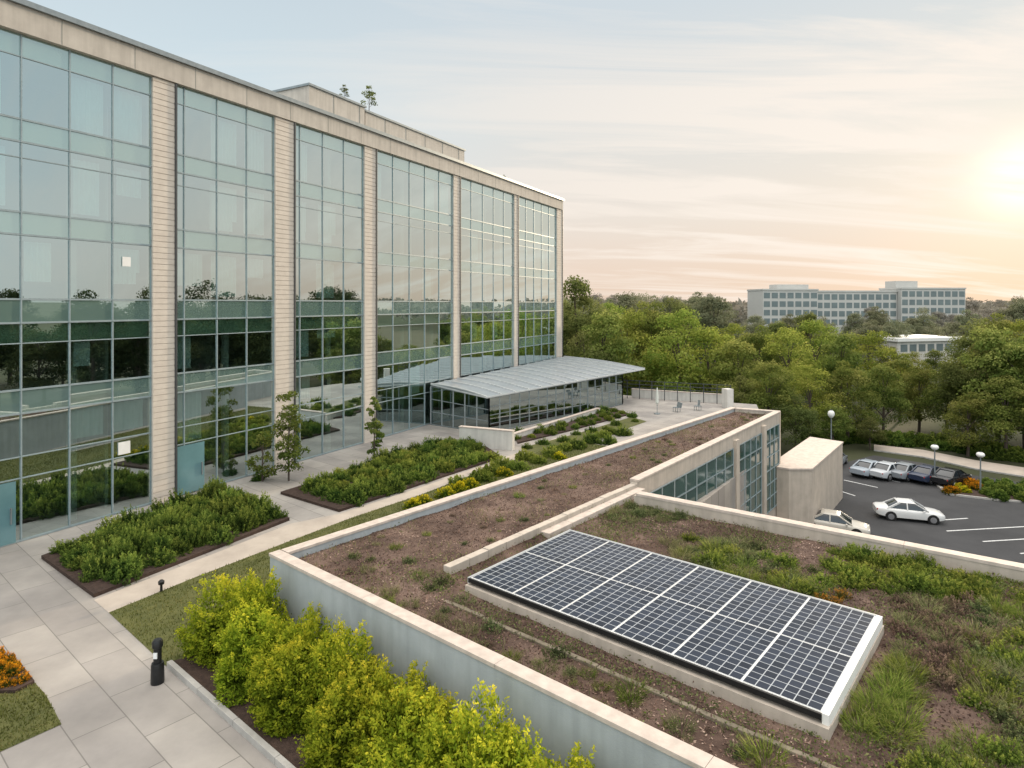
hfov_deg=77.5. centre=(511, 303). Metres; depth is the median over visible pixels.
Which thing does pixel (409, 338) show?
window
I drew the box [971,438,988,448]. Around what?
undergrowth shrub
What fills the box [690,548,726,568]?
meadow clump
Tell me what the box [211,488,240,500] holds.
hedge shrub
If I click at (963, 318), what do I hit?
broadleaf tree
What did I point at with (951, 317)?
broadleaf tree
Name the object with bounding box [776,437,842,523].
annex block
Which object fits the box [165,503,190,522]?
hedge shrub
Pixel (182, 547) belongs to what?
hedge shrub
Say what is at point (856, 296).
window
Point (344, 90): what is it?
rooftop sapling
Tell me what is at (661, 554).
dry plants
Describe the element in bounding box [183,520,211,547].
hedge shrub
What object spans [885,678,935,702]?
grass clump
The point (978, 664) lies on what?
dry clump
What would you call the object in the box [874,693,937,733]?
grass clump
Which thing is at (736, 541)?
meadow clump
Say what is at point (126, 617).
lawn
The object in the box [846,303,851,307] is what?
window
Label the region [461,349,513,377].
window
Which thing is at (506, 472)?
garden shrub
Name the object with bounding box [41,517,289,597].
planting bed
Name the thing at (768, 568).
meadow clump
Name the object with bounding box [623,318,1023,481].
ground
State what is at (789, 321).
broadleaf tree
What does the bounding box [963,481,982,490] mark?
island flower
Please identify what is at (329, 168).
window
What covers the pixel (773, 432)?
window
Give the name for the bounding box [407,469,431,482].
hedge shrub
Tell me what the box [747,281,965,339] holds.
distant office
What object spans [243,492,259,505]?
hedge shrub
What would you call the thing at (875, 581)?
green shrub
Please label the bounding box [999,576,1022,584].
meadow clump
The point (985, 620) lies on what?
grass clump
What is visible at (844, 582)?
green shrub
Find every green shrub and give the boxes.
[817,553,845,572]
[825,547,843,556]
[825,555,872,588]
[828,568,871,591]
[831,561,873,576]
[837,550,877,567]
[841,544,864,559]
[842,542,886,566]
[845,561,869,568]
[859,562,887,576]
[863,570,890,588]
[867,549,895,569]
[877,550,907,566]
[877,579,909,597]
[883,568,912,582]
[884,559,909,572]
[885,577,913,594]
[886,554,916,569]
[886,565,916,574]
[893,562,940,598]
[901,549,941,572]
[903,567,932,578]
[905,562,933,578]
[914,561,949,575]
[920,566,965,594]
[920,582,947,596]
[929,574,969,601]
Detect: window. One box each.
[0,27,151,167]
[0,139,151,245]
[0,234,151,323]
[0,321,151,416]
[0,397,151,547]
[177,85,273,191]
[177,173,273,255]
[177,249,273,319]
[177,318,273,393]
[177,381,273,494]
[296,124,363,208]
[296,197,363,263]
[296,258,363,316]
[296,316,363,377]
[296,369,363,461]
[378,151,452,226]
[378,212,452,270]
[378,265,452,314]
[378,313,452,366]
[378,357,452,436]
[430,386,489,428]
[461,178,513,238]
[461,229,513,275]
[461,272,513,312]
[461,312,513,355]
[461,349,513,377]
[490,374,622,428]
[519,197,555,246]
[519,240,555,279]
[519,277,555,311]
[519,311,555,347]
[519,343,555,364]
[650,448,733,500]
[740,433,761,513]
[764,293,769,297]
[764,301,769,306]
[764,310,769,314]
[764,318,769,323]
[767,424,778,513]
[772,293,777,297]
[772,301,777,306]
[772,310,777,314]
[780,293,785,297]
[780,301,785,306]
[780,310,785,314]
[787,293,793,297]
[787,301,793,306]
[787,310,793,314]
[795,293,800,297]
[795,301,800,306]
[795,310,800,314]
[803,293,808,297]
[803,301,808,306]
[811,293,816,297]
[811,301,816,306]
[818,294,822,299]
[824,294,829,299]
[824,303,829,307]
[824,311,829,316]
[832,294,836,299]
[832,311,836,316]
[839,294,844,299]
[839,303,844,307]
[839,311,844,316]
[839,319,844,324]
[846,294,851,299]
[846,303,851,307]
[854,294,859,299]
[854,303,859,307]
[861,294,866,299]
[861,303,866,307]
[868,294,873,299]
[876,294,881,299]
[883,294,888,299]
[883,303,888,307]
[890,294,895,299]
[890,303,895,307]
[890,311,895,315]
[901,345,907,351]
[902,291,907,296]
[902,300,907,304]
[902,308,907,312]
[909,291,914,296]
[909,300,914,304]
[910,344,916,351]
[917,291,921,296]
[919,344,924,350]
[924,291,928,296]
[928,344,933,350]
[931,291,935,296]
[936,344,942,350]
[938,291,943,296]
[938,300,943,304]
[945,291,950,296]
[945,300,950,304]
[945,308,950,312]
[952,291,957,296]
[952,300,957,304]
[952,308,957,312]
[959,291,964,296]
[959,300,964,304]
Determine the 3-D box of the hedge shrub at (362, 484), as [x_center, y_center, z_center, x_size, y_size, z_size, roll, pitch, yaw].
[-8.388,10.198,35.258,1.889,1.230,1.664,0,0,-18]
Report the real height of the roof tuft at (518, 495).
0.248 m
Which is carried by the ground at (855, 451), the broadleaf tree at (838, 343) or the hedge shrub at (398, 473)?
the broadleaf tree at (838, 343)
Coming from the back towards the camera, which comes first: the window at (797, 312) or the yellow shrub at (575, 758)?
the window at (797, 312)
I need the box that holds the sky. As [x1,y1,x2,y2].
[28,0,1023,302]
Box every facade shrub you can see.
[202,480,223,495]
[249,472,265,481]
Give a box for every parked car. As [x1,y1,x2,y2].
[814,508,869,533]
[843,453,847,463]
[849,458,878,478]
[869,460,896,481]
[872,497,944,524]
[891,461,916,481]
[908,464,938,484]
[930,466,971,485]
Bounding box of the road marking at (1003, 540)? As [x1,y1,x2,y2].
[983,539,1022,541]
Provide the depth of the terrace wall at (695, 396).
69.11 m
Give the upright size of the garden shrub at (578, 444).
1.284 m
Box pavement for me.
[874,445,1023,475]
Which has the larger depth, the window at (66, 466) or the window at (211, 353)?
the window at (211, 353)
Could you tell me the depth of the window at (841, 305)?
288.69 m
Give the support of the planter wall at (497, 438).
on the plaza
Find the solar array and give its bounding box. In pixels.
[465,529,883,741]
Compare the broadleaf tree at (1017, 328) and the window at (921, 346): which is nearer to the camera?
the broadleaf tree at (1017, 328)
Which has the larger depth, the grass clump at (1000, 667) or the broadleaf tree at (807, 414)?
the broadleaf tree at (807, 414)
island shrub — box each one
[978,477,995,483]
[979,486,993,495]
[982,480,995,487]
[986,488,1010,501]
[990,483,1014,496]
[995,477,1014,483]
[995,480,1011,485]
[1004,483,1021,495]
[1012,490,1023,502]
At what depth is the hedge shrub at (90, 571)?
24.11 m
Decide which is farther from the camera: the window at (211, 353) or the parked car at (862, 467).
the parked car at (862, 467)
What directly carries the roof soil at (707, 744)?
in the green roof wing
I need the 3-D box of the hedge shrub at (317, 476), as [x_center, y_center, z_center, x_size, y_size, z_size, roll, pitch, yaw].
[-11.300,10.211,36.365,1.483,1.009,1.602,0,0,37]
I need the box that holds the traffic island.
[936,484,1023,502]
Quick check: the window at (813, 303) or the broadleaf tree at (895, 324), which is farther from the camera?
the window at (813, 303)
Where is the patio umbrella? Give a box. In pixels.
[654,388,659,414]
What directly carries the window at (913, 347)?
in the white building at (922, 344)
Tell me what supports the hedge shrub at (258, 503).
on the planting bed at (95, 588)
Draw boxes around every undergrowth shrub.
[797,429,821,439]
[815,429,846,444]
[834,433,852,444]
[837,429,862,443]
[845,428,874,443]
[872,430,898,445]
[887,433,916,447]
[888,429,906,442]
[899,430,929,446]
[920,431,949,446]
[925,439,951,450]
[950,441,983,455]
[970,440,1012,460]
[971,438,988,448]
[987,442,1014,453]
[999,444,1023,461]
[1008,449,1023,462]
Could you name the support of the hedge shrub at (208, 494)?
on the planting bed at (95, 588)
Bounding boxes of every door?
[0,481,15,546]
[177,441,203,494]
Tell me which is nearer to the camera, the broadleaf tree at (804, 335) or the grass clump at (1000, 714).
the grass clump at (1000, 714)
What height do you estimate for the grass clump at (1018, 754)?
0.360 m
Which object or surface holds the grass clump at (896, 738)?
on the roof soil at (707, 744)
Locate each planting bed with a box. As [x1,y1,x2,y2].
[0,653,34,692]
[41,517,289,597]
[173,655,379,767]
[281,446,500,511]
[516,408,629,443]
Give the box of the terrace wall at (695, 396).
[632,388,721,402]
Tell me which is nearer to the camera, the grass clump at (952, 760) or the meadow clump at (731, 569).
the grass clump at (952, 760)
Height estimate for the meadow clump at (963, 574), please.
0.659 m
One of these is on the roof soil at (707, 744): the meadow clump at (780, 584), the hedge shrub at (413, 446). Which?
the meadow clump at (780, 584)
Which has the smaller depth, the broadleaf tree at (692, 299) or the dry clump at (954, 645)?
the dry clump at (954, 645)
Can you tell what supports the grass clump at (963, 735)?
on the roof soil at (707, 744)
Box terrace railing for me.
[623,380,730,402]
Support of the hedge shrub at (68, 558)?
on the planting bed at (95, 588)
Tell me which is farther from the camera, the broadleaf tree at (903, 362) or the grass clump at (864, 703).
the broadleaf tree at (903, 362)
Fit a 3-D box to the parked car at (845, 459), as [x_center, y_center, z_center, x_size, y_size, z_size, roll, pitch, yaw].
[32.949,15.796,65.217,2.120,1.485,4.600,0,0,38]
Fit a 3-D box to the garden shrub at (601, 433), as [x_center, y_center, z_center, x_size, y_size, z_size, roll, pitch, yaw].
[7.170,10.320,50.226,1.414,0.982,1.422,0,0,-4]
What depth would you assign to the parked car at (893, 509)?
48.32 m
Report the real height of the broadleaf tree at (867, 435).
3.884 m
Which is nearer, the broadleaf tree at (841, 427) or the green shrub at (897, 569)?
the green shrub at (897, 569)
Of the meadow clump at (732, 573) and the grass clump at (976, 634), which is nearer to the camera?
the grass clump at (976, 634)
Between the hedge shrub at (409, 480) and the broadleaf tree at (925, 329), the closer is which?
the hedge shrub at (409, 480)
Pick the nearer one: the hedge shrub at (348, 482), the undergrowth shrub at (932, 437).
the hedge shrub at (348, 482)
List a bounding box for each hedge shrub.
[48,539,71,553]
[59,538,101,558]
[59,541,99,567]
[60,532,100,555]
[65,553,95,571]
[72,529,106,543]
[78,553,113,582]
[84,543,118,567]
[87,540,111,555]
[93,515,132,532]
[93,522,124,547]
[94,521,132,538]
[98,551,143,586]
[99,530,131,547]
[100,535,134,551]
[105,536,144,562]
[111,504,144,525]
[117,553,145,567]
[120,525,138,539]
[121,522,154,554]
[123,516,150,532]
[132,506,151,522]
[142,526,173,558]
[142,546,177,568]
[144,508,165,520]
[144,513,166,530]
[146,518,168,535]
[150,498,172,514]
[150,504,187,534]
[157,524,188,539]
[159,497,190,513]
[163,536,194,556]
[165,488,190,505]
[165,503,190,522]
[173,503,192,515]
[174,521,204,540]
[178,511,213,532]
[179,512,199,528]
[181,496,206,508]
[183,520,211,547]
[189,494,209,509]
[190,506,208,520]
[191,502,208,513]
[191,520,222,540]
[197,481,214,493]
[197,482,227,500]
[197,509,216,522]
[202,498,230,517]
[203,509,228,528]
[208,474,224,485]
[208,479,228,492]
[208,523,239,545]
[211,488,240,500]
[214,486,240,499]
[215,488,244,503]
[217,498,253,517]
[217,512,234,524]
[224,515,236,526]
[227,484,242,496]
[227,504,259,532]
[228,494,244,506]
[229,504,248,518]
[232,490,255,496]
[241,491,272,508]
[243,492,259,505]
[249,505,268,525]
[253,492,277,512]
[260,502,288,521]
[298,474,328,493]
[302,474,326,485]
[311,483,333,496]
[314,470,333,482]
[320,486,346,502]
[323,468,350,482]
[323,478,341,487]
[329,467,351,476]
[330,482,351,491]
[336,483,368,506]
[337,481,353,486]
[344,467,359,477]
[345,477,375,493]
[348,460,365,470]
[349,472,370,481]
[349,479,377,497]
[352,473,369,482]
[357,462,373,472]
[361,465,376,476]
[362,457,376,465]
[364,475,384,489]
[370,447,394,460]
[371,457,386,471]
[371,482,394,496]
[372,455,393,466]
[372,469,392,479]
[376,463,394,474]
[381,473,397,483]
[381,475,406,493]
[385,455,405,464]
[388,462,405,473]
[389,444,407,454]
[390,450,410,458]
[390,458,406,466]
[391,469,413,477]
[395,473,414,485]
[400,457,415,471]
[401,454,411,461]
[407,442,424,450]
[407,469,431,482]
[408,462,429,473]
[409,448,429,458]
[412,454,428,463]
[416,443,433,450]
[417,447,430,454]
[420,435,435,446]
[422,464,439,479]
[427,448,441,456]
[427,453,439,464]
[428,435,444,444]
[428,443,443,450]
[428,458,446,470]
[434,444,453,455]
[435,440,449,446]
[438,437,457,444]
[439,448,454,458]
[439,460,454,472]
[440,455,456,461]
[443,454,470,468]
[444,442,455,448]
[445,444,468,452]
[451,448,472,460]
[453,438,466,448]
[460,447,474,452]
[460,452,478,464]
[463,440,480,448]
[469,450,489,461]
[471,441,485,451]
[481,451,499,460]
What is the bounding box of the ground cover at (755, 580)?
[307,410,1023,767]
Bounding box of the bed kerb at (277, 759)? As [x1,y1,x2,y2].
[167,660,295,767]
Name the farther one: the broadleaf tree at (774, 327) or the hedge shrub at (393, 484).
the broadleaf tree at (774, 327)
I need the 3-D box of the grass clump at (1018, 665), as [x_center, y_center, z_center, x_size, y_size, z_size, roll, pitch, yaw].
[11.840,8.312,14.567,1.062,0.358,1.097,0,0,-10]
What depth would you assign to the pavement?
66.62 m
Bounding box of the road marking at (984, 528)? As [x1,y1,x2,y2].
[948,526,1023,530]
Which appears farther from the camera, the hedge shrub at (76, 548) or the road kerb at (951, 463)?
the road kerb at (951, 463)
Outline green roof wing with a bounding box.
[269,407,1023,767]
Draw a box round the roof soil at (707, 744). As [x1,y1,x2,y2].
[299,412,1023,767]
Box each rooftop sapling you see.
[339,84,349,96]
[360,86,377,105]
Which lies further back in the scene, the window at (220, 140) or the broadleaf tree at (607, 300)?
the broadleaf tree at (607, 300)
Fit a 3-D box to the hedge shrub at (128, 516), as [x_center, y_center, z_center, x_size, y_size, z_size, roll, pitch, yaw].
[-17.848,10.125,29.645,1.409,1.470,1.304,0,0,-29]
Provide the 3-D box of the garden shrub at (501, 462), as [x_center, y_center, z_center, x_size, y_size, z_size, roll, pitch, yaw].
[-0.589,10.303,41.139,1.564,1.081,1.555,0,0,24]
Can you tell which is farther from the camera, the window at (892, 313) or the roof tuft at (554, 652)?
the window at (892, 313)
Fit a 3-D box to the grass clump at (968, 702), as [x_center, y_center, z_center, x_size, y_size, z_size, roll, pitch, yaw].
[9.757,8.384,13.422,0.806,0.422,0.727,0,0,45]
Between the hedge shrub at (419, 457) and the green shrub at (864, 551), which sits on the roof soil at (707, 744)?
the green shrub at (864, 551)
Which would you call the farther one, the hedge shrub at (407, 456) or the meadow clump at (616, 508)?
the hedge shrub at (407, 456)
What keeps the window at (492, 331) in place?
in the office building at (202, 266)
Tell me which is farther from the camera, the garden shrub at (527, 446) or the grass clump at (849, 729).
the garden shrub at (527, 446)
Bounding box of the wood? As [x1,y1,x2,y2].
[673,297,1020,319]
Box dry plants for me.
[313,412,1023,767]
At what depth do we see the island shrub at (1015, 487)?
54.74 m
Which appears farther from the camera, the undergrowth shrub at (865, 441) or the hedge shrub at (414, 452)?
the undergrowth shrub at (865, 441)
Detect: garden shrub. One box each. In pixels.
[402,497,421,509]
[415,494,431,504]
[433,486,455,498]
[444,480,469,493]
[447,474,467,483]
[461,478,480,488]
[468,466,496,482]
[482,461,502,475]
[490,455,512,468]
[494,466,513,476]
[505,458,530,470]
[515,448,534,460]
[521,442,532,448]
[527,434,535,437]
[528,454,546,463]
[533,427,541,433]
[534,437,549,444]
[537,424,545,430]
[540,445,562,458]
[543,426,557,435]
[551,451,567,459]
[554,424,565,430]
[555,441,572,451]
[556,420,568,426]
[556,434,570,441]
[569,436,587,450]
[570,423,579,429]
[570,429,581,434]
[576,418,587,425]
[582,430,603,443]
[584,425,597,432]
[587,413,596,417]
[587,417,595,425]
[594,429,611,438]
[598,435,617,445]
[599,405,609,410]
[601,410,612,415]
[603,415,613,420]
[604,426,616,434]
[610,418,622,425]
[612,412,621,418]
[613,424,633,436]
[626,411,637,417]
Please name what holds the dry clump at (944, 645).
on the roof soil at (707, 744)
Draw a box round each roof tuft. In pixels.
[344,550,361,560]
[360,564,376,574]
[365,555,375,562]
[376,583,401,596]
[379,592,393,601]
[388,542,404,550]
[400,596,421,607]
[402,554,417,564]
[408,568,431,579]
[421,581,439,593]
[428,611,448,622]
[433,571,455,589]
[440,605,451,615]
[452,591,476,605]
[458,622,482,635]
[480,640,498,650]
[481,615,504,634]
[499,646,525,660]
[514,491,525,497]
[517,625,533,637]
[519,514,529,522]
[531,652,557,674]
[541,638,571,663]
[560,668,579,681]
[562,664,577,675]
[577,664,601,678]
[589,675,611,692]
[610,670,654,704]
[615,688,642,708]
[662,719,676,729]
[664,711,699,737]
[680,732,693,742]
[723,740,753,762]
[734,729,792,767]
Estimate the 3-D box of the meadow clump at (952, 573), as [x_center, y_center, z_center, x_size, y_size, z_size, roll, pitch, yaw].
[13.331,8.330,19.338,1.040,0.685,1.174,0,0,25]
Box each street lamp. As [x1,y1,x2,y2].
[828,409,834,439]
[930,444,938,484]
[976,451,984,491]
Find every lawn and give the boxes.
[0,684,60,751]
[109,444,605,665]
[526,418,645,452]
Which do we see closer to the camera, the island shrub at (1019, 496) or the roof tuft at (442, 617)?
the roof tuft at (442, 617)
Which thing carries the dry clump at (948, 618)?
on the roof soil at (707, 744)
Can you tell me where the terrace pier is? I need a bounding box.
[722,388,733,407]
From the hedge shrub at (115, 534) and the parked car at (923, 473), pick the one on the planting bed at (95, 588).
the hedge shrub at (115, 534)
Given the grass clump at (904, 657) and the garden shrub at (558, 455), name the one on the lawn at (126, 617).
the garden shrub at (558, 455)
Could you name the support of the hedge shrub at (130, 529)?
on the planting bed at (95, 588)
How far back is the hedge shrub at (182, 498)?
32.15 m
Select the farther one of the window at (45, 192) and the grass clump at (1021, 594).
the window at (45, 192)
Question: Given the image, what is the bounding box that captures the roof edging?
[443,600,837,767]
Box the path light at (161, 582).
[158,579,164,591]
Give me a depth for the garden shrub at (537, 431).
51.15 m
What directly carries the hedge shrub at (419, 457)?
on the planting bed at (296, 493)
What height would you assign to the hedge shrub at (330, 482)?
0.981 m
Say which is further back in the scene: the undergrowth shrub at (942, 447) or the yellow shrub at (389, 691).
the undergrowth shrub at (942, 447)
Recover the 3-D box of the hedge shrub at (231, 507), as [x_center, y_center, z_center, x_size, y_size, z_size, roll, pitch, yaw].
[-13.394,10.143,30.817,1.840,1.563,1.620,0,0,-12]
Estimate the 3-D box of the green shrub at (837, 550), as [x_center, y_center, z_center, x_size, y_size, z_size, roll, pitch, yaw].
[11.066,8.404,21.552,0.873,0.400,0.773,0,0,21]
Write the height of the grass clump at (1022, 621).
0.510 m
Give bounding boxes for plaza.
[0,395,757,767]
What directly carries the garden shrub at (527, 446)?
on the garden lawn at (628, 422)
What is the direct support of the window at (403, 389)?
in the office building at (202, 266)
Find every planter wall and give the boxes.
[459,425,514,450]
[515,407,600,436]
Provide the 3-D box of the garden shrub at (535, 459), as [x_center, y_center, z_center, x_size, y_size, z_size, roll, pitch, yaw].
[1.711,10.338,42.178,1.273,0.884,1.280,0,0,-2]
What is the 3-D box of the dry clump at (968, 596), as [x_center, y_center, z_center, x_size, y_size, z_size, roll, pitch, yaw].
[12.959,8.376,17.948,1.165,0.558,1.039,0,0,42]
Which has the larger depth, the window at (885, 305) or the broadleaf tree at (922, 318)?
the window at (885, 305)
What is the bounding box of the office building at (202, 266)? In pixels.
[0,0,564,547]
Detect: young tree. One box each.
[245,430,277,481]
[270,391,311,480]
[364,396,384,456]
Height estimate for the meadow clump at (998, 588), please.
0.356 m
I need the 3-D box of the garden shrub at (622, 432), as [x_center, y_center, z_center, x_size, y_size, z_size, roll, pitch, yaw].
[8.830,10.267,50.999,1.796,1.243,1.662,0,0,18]
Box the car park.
[833,455,1023,563]
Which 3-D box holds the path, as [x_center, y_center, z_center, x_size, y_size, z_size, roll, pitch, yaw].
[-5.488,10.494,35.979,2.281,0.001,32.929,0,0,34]
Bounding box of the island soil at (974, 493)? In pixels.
[941,484,1015,499]
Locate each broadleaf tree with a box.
[563,275,600,355]
[563,300,603,353]
[563,330,619,362]
[567,308,650,395]
[578,300,612,349]
[578,303,597,317]
[590,292,602,304]
[598,302,631,357]
[601,299,613,308]
[603,309,662,393]
[609,290,640,331]
[614,300,671,362]
[623,302,683,386]
[633,293,666,312]
[636,308,737,392]
[641,300,660,339]
[646,296,701,353]
[649,295,665,310]
[660,295,680,312]
[669,326,753,394]
[670,302,704,378]
[683,291,703,304]
[684,296,698,358]
[688,302,710,361]
[689,301,747,350]
[691,293,740,356]
[702,337,774,408]
[708,323,758,370]
[711,375,764,409]
[732,309,743,323]
[732,322,764,353]
[735,325,789,374]
[740,359,805,418]
[743,314,767,334]
[753,326,827,400]
[757,320,804,365]
[774,393,820,446]
[776,364,848,436]
[778,319,848,404]
[781,313,796,344]
[784,311,824,391]
[793,325,812,351]
[804,324,857,362]
[811,330,876,417]
[813,405,855,441]
[816,315,838,335]
[819,360,881,436]
[830,330,902,410]
[839,312,865,335]
[843,322,887,355]
[852,319,888,364]
[855,416,889,449]
[857,307,878,326]
[857,363,913,431]
[863,306,890,334]
[872,346,903,378]
[877,324,901,359]
[880,352,924,420]
[884,319,915,336]
[895,361,942,432]
[899,318,920,333]
[901,351,925,383]
[905,306,944,334]
[909,323,931,334]
[909,359,970,433]
[922,349,946,380]
[923,328,944,334]
[924,344,1000,438]
[927,311,948,334]
[928,312,957,331]
[938,321,964,336]
[938,391,995,456]
[939,323,1023,441]
[940,317,1011,388]
[947,314,958,328]
[953,309,985,335]
[961,312,1012,356]
[965,297,980,316]
[968,374,1023,450]
[971,312,985,327]
[974,334,1023,448]
[977,300,1004,320]
[978,307,994,322]
[986,330,1017,372]
[992,299,1005,305]
[994,296,1023,331]
[997,316,1023,336]
[1003,319,1023,371]
[1008,332,1023,377]
[1012,302,1023,331]
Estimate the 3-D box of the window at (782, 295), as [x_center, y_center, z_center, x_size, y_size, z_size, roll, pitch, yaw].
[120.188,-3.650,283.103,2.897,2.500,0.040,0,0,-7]
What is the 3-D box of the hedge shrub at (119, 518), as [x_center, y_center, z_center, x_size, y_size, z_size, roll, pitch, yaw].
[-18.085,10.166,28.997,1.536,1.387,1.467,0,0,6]
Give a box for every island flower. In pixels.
[941,485,961,495]
[954,482,967,488]
[957,485,971,492]
[960,477,981,484]
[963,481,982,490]
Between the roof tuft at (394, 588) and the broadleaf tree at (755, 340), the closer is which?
the roof tuft at (394, 588)
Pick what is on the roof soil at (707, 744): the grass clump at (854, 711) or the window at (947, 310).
the grass clump at (854, 711)
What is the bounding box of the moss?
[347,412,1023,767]
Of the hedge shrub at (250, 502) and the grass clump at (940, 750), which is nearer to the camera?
the grass clump at (940, 750)
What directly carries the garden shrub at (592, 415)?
on the planting bed at (523, 439)
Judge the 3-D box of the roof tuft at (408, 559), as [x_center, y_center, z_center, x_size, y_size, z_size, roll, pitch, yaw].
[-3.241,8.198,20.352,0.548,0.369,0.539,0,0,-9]
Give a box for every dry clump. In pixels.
[883,617,909,636]
[884,658,936,685]
[888,592,919,608]
[888,606,925,629]
[890,601,929,620]
[892,624,926,643]
[898,590,930,604]
[903,658,959,688]
[904,647,946,672]
[906,594,949,615]
[907,612,937,627]
[915,626,938,639]
[917,609,949,625]
[921,650,956,673]
[923,615,963,635]
[924,668,968,696]
[926,619,964,643]
[926,626,963,648]
[928,599,950,607]
[928,638,972,663]
[934,666,966,684]
[935,595,982,619]
[938,614,961,624]
[946,632,975,648]
[946,658,987,689]
[947,590,993,609]
[952,618,996,642]
[953,625,1005,649]
[956,647,987,662]
[958,651,998,675]
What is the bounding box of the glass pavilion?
[430,356,644,428]
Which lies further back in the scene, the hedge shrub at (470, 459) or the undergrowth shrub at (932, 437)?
the undergrowth shrub at (932, 437)
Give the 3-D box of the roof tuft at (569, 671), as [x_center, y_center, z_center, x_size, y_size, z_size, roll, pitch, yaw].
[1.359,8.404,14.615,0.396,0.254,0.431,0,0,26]
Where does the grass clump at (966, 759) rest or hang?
on the roof soil at (707, 744)
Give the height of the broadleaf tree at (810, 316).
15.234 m
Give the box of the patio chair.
[673,402,681,411]
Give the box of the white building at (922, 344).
[856,334,967,370]
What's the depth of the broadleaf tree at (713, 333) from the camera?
82.72 m
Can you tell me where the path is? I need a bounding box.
[94,438,556,611]
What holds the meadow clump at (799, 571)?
on the roof soil at (707, 744)
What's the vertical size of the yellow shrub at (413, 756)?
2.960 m
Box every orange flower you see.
[0,645,5,654]
[0,651,16,659]
[0,656,18,666]
[0,660,9,672]
[0,663,26,677]
[0,677,16,688]
[11,671,31,685]
[813,591,831,600]
[826,595,844,604]
[829,588,853,599]
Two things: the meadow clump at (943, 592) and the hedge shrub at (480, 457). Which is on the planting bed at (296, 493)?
the hedge shrub at (480, 457)
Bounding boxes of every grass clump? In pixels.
[838,713,890,745]
[839,697,886,734]
[847,689,906,725]
[849,677,901,712]
[852,710,922,751]
[859,706,900,734]
[862,665,916,700]
[866,679,914,709]
[871,654,911,679]
[873,663,915,685]
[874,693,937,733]
[876,708,932,740]
[879,682,928,710]
[881,650,921,673]
[881,652,936,685]
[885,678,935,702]
[886,749,930,767]
[889,646,925,668]
[910,746,953,767]
[914,734,961,766]
[936,736,971,754]
[943,722,1004,757]
[944,752,985,767]
[946,663,996,691]
[947,653,997,683]
[948,750,984,767]
[953,686,994,717]
[954,623,1011,651]
[956,677,1021,714]
[959,646,1001,668]
[962,748,997,767]
[963,638,1000,664]
[965,595,1001,616]
[966,611,998,629]
[967,666,1023,705]
[967,674,1019,701]
[971,734,1023,767]
[974,591,1019,612]
[974,698,1023,729]
[978,655,1023,681]
[981,620,1019,641]
[981,687,1023,722]
[981,720,1007,738]
[983,628,1013,646]
[984,636,1023,669]
[986,604,1023,617]
[988,614,1019,627]
[991,666,1023,694]
[994,656,1023,678]
[994,735,1023,752]
[997,599,1023,619]
[999,626,1023,649]
[1000,643,1023,665]
[1000,719,1023,746]
[1002,610,1023,624]
[1003,586,1023,604]
[1004,741,1023,766]
[1005,655,1023,673]
[1007,684,1023,704]
[1008,618,1023,630]
[1009,595,1023,606]
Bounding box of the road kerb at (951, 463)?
[874,450,1023,476]
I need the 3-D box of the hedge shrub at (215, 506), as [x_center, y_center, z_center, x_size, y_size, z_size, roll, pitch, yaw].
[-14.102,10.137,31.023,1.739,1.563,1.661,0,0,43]
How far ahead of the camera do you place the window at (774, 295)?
282.63 m
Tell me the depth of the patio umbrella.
60.60 m
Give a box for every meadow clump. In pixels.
[606,505,623,514]
[619,513,638,522]
[622,500,640,509]
[628,508,645,518]
[648,505,661,512]
[653,515,669,522]
[654,535,683,545]
[667,546,696,559]
[668,508,689,519]
[673,540,696,551]
[675,545,692,556]
[676,530,700,542]
[681,551,702,562]
[683,545,706,556]
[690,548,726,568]
[695,539,717,551]
[696,536,731,555]
[696,559,724,570]
[707,550,737,564]
[711,561,730,572]
[713,560,730,569]
[717,537,733,548]
[717,544,742,558]
[719,569,744,576]
[723,533,751,546]
[725,553,739,564]
[725,562,749,574]
[727,545,760,557]
[728,569,748,578]
[733,553,757,568]
[734,548,757,564]
[735,566,762,579]
[739,536,765,551]
[748,550,763,561]
[749,570,777,584]
[756,563,775,574]
[757,548,775,559]
[762,559,778,569]
[766,550,799,568]
[766,569,794,583]
[768,570,807,592]
[781,572,805,588]
[782,565,800,572]
[783,568,807,579]
[789,577,829,597]
[801,563,820,574]
[804,577,836,592]
[808,569,832,586]
[931,582,953,595]
[932,563,968,583]
[934,593,957,602]
[944,589,970,601]
[946,565,978,585]
[960,585,997,602]
[965,576,1001,598]
[970,570,1004,587]
[976,578,1006,591]
[995,577,1016,587]
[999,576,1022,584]
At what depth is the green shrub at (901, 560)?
20.36 m
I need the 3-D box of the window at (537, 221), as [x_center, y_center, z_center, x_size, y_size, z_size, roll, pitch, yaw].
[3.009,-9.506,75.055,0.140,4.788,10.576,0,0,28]
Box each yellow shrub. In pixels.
[174,570,272,671]
[210,597,282,707]
[219,565,293,655]
[244,619,354,740]
[249,601,339,709]
[289,614,380,742]
[294,644,401,767]
[339,660,455,767]
[348,678,477,767]
[416,677,541,767]
[463,715,560,767]
[528,741,595,767]
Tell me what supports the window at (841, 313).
in the distant office
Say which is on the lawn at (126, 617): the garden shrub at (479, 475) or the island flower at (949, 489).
the garden shrub at (479, 475)
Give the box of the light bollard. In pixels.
[150,637,164,685]
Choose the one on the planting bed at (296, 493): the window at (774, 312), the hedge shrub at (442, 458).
the hedge shrub at (442, 458)

